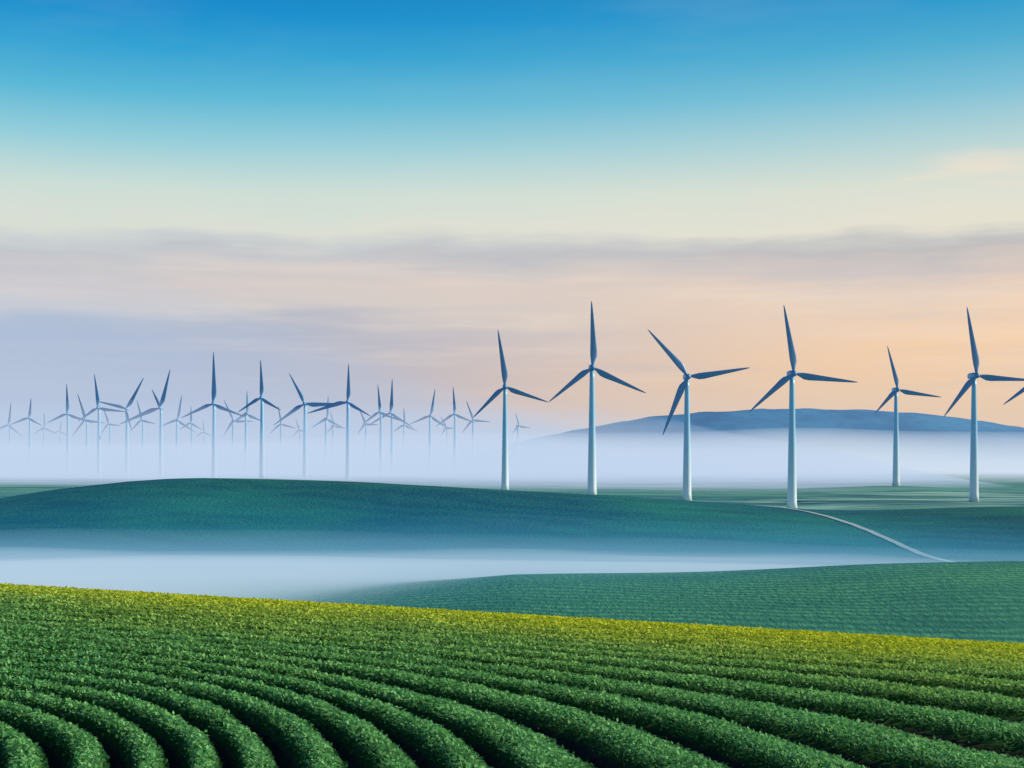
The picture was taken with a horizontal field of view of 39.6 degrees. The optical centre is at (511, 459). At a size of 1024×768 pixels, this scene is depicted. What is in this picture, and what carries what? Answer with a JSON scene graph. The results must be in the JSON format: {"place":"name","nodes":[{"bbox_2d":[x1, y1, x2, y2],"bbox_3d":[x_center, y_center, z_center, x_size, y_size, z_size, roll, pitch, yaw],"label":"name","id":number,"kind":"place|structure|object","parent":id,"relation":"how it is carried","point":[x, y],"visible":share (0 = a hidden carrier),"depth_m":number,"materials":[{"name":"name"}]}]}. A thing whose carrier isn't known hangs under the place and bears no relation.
{"place":"outdoors","nodes":[
{"label":"outdoors","id":0,"kind":"place"},
{"bbox_2d":[0,462,1023,643],"bbox_3d":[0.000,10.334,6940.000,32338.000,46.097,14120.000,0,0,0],"label":"ground","id":1,"kind":"structure","parent":0,"point":[639,545],"depth_m":407.25,"materials":[{"name":"green plant"}]},
{"bbox_2d":[0,404,21,471],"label":"wind turbine","id":2,"kind":"object","parent":1,"relation":"on","point":[9,455],"visible":0.97,"depth_m":2319.80,"materials":[{"name":"paint"}]},
{"bbox_2d":[10,400,41,472],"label":"wind turbine","id":3,"kind":"object","parent":1,"relation":"on","point":[29,417],"visible":0.97,"depth_m":1993.89,"materials":[{"name":"paint"}]},
{"bbox_2d":[34,414,56,470],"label":"wind turbine","id":4,"kind":"object","parent":1,"relation":"on","point":[43,463],"visible":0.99,"depth_m":2583.79,"materials":[{"name":"paint"}]},
{"bbox_2d":[53,421,65,468],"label":"wind turbine","id":5,"kind":"object","parent":1,"relation":"on","point":[60,431],"visible":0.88,"depth_m":2991.99,"materials":[{"name":"paint"}]},
{"bbox_2d":[47,384,91,474],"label":"wind turbine","id":6,"kind":"object","parent":1,"relation":"on","point":[68,414],"visible":0.98,"depth_m":1832.70,"materials":[{"name":"paint"}]},
{"bbox_2d":[72,394,102,472],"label":"wind turbine","id":7,"kind":"object","parent":1,"relation":"on","point":[86,452],"visible":0.83,"depth_m":2104.84,"materials":[{"name":"paint"}]},
{"bbox_2d":[79,374,125,477],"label":"wind turbine","id":8,"kind":"object","parent":1,"relation":"on","point":[98,472],"visible":0.98,"depth_m":1622.97,"materials":[{"name":"paint"}]},
{"bbox_2d":[101,411,120,470],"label":"wind turbine","id":9,"kind":"object","parent":1,"relation":"on","point":[110,458],"visible":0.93,"depth_m":2418.64,"materials":[{"name":"paint"}]},
{"bbox_2d":[100,378,143,477],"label":"wind turbine","id":10,"kind":"object","parent":1,"relation":"on","point":[127,409],"visible":0.9,"depth_m":1646.43,"materials":[{"name":"paint"}]},
{"bbox_2d":[131,401,154,471],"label":"wind turbine","id":11,"kind":"object","parent":1,"relation":"on","point":[142,452],"visible":0.94,"depth_m":2185.94,"materials":[{"name":"paint"}]},
{"bbox_2d":[119,370,169,477],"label":"wind turbine","id":12,"kind":"object","parent":1,"relation":"on","point":[151,410],"visible":0.98,"depth_m":1622.31,"materials":[{"name":"paint"}]},
{"bbox_2d":[158,396,194,473],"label":"wind turbine","id":13,"kind":"object","parent":1,"relation":"on","point":[177,451],"visible":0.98,"depth_m":2104.81,"materials":[{"name":"paint"}]},
{"bbox_2d":[179,409,201,470],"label":"wind turbine","id":14,"kind":"object","parent":1,"relation":"on","point":[192,457],"visible":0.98,"depth_m":2368.23,"materials":[{"name":"paint"}]},
{"bbox_2d":[196,422,211,468],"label":"wind turbine","id":15,"kind":"object","parent":1,"relation":"on","point":[204,432],"visible":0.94,"depth_m":3072.86,"materials":[{"name":"paint"}]},
{"bbox_2d":[181,352,244,477],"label":"wind turbine","id":16,"kind":"object","parent":1,"relation":"on","point":[213,464],"visible":0.98,"depth_m":1492.31,"materials":[{"name":"paint"}]},
{"bbox_2d":[223,401,251,472],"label":"wind turbine","id":17,"kind":"object","parent":1,"relation":"on","point":[233,455],"visible":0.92,"depth_m":2185.92,"materials":[{"name":"paint"}]},
{"bbox_2d":[231,395,259,473],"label":"wind turbine","id":18,"kind":"object","parent":1,"relation":"on","point":[245,414],"visible":0.92,"depth_m":1894.22,"materials":[{"name":"paint"}]},
{"bbox_2d":[238,360,279,477],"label":"wind turbine","id":19,"kind":"object","parent":1,"relation":"on","point":[262,457],"visible":0.99,"depth_m":1419.90,"materials":[{"name":"paint"}]},
{"bbox_2d":[270,407,294,470],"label":"wind turbine","id":20,"kind":"object","parent":1,"relation":"on","point":[280,459],"visible":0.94,"depth_m":2418.51,"materials":[{"name":"paint"}]},
{"bbox_2d":[294,420,302,468],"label":"wind turbine","id":21,"kind":"object","parent":1,"relation":"on","point":[300,430],"visible":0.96,"depth_m":2915.26,"materials":[{"name":"paint"}]},
{"bbox_2d":[273,374,345,478],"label":"wind turbine","id":22,"kind":"object","parent":1,"relation":"on","point":[305,467],"visible":0.95,"depth_m":1514.39,"materials":[{"name":"paint"}]},
{"bbox_2d":[311,400,342,472],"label":"wind turbine","id":23,"kind":"object","parent":1,"relation":"on","point":[326,451],"visible":0.98,"depth_m":2066.67,"materials":[{"name":"paint"}]},
{"bbox_2d":[327,411,345,469],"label":"wind turbine","id":24,"kind":"object","parent":1,"relation":"on","point":[332,465],"visible":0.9,"depth_m":2583.74,"materials":[{"name":"paint"}]},
{"bbox_2d":[307,364,369,479],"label":"wind turbine","id":25,"kind":"object","parent":1,"relation":"on","point":[347,463],"visible":0.99,"depth_m":1456.08,"materials":[{"name":"paint"}]},
{"bbox_2d":[357,412,377,471],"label":"wind turbine","id":26,"kind":"object","parent":1,"relation":"on","point":[365,459],"visible":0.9,"depth_m":2368.16,"materials":[{"name":"paint"}]},
{"bbox_2d":[362,388,399,475],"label":"wind turbine","id":27,"kind":"object","parent":1,"relation":"on","point":[381,412],"visible":0.98,"depth_m":1775.60,"materials":[{"name":"paint"}]},
{"bbox_2d":[368,380,411,474],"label":"wind turbine","id":28,"kind":"object","parent":1,"relation":"on","point":[392,413],"visible":0.97,"depth_m":1832.88,"materials":[{"name":"paint"}]},
{"bbox_2d":[393,412,416,470],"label":"wind turbine","id":29,"kind":"object","parent":1,"relation":"on","point":[404,462],"visible":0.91,"depth_m":2471.10,"materials":[{"name":"paint"}]},
{"bbox_2d":[411,390,448,473],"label":"wind turbine","id":30,"kind":"object","parent":1,"relation":"on","point":[430,446],"visible":0.99,"depth_m":1959.22,"materials":[{"name":"paint"}]},
{"bbox_2d":[440,417,452,468],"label":"wind turbine","id":31,"kind":"object","parent":1,"relation":"on","point":[446,467],"visible":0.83,"depth_m":2772.89,"materials":[{"name":"paint"}]},
{"bbox_2d":[437,388,474,473],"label":"wind turbine","id":32,"kind":"object","parent":1,"relation":"on","point":[455,414],"visible":0.98,"depth_m":1893.88,"materials":[{"name":"paint"}]},
{"bbox_2d":[462,401,489,471],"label":"wind turbine","id":33,"kind":"object","parent":1,"relation":"on","point":[472,457],"visible":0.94,"depth_m":2185.69,"materials":[{"name":"paint"}]},
{"bbox_2d":[473,331,546,489],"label":"wind turbine","id":34,"kind":"object","parent":1,"relation":"on","point":[504,482],"visible":0.98,"depth_m":1101.98,"materials":[{"name":"paint"}]},
{"bbox_2d":[512,413,529,469],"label":"wind turbine","id":35,"kind":"object","parent":1,"relation":"on","point":[517,429],"visible":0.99,"depth_m":2583.64,"materials":[{"name":"paint"}]},
{"bbox_2d":[549,301,645,494],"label":"wind turbine","id":36,"kind":"object","parent":1,"relation":"on","point":[591,440],"visible":0.98,"depth_m":886.27,"materials":[{"name":"paint"}]},
{"bbox_2d":[648,330,749,500],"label":"wind turbine","id":37,"kind":"object","parent":1,"relation":"on","point":[682,387],"visible":0.98,"depth_m":914.63,"materials":[{"name":"paint"}]},
{"bbox_2d":[749,306,856,507],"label":"wind turbine","id":38,"kind":"object","parent":1,"relation":"on","point":[791,485],"visible":1,"depth_m":840.24,"materials":[{"name":"paint"}]},
{"bbox_2d":[875,346,939,485],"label":"wind turbine","id":39,"kind":"object","parent":1,"relation":"on","point":[894,393],"visible":0.99,"depth_m":1182.75,"materials":[{"name":"paint"}]},
{"bbox_2d":[944,308,1023,501],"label":"wind turbine","id":40,"kind":"object","parent":1,"relation":"on","point":[974,488],"visible":1,"depth_m":900.46,"materials":[{"name":"paint"}]},
{"bbox_2d":[1003,387,1023,404],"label":"wind turbine","id":41,"kind":"object","parent":1,"relation":"on","point":[1021,391],"visible":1,"depth_m":920.01,"materials":[{"name":"paint"}]},
{"bbox_2d":[0,582,1023,767],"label":"field","id":42,"kind":"structure","parent":0,"point":[581,749],"depth_m":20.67,"materials":[{"name":"green plant"}]},
{"bbox_2d":[0,0,1023,461],"label":"sky","id":43,"kind":"structure","parent":0,"point":[309,190],"materials":[{"name":"blue"}]},
{"bbox_2d":[436,408,1023,469],"bbox_3d":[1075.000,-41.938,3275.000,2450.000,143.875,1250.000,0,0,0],"label":"hill","id":44,"kind":"structure","parent":0,"point":[852,439],"depth_m":2871.22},
{"bbox_2d":[747,504,954,561],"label":"path","id":45,"kind":"structure","parent":0,"point":[896,542],"depth_m":415.99,"materials":[{"name":"grey"}]}
]}

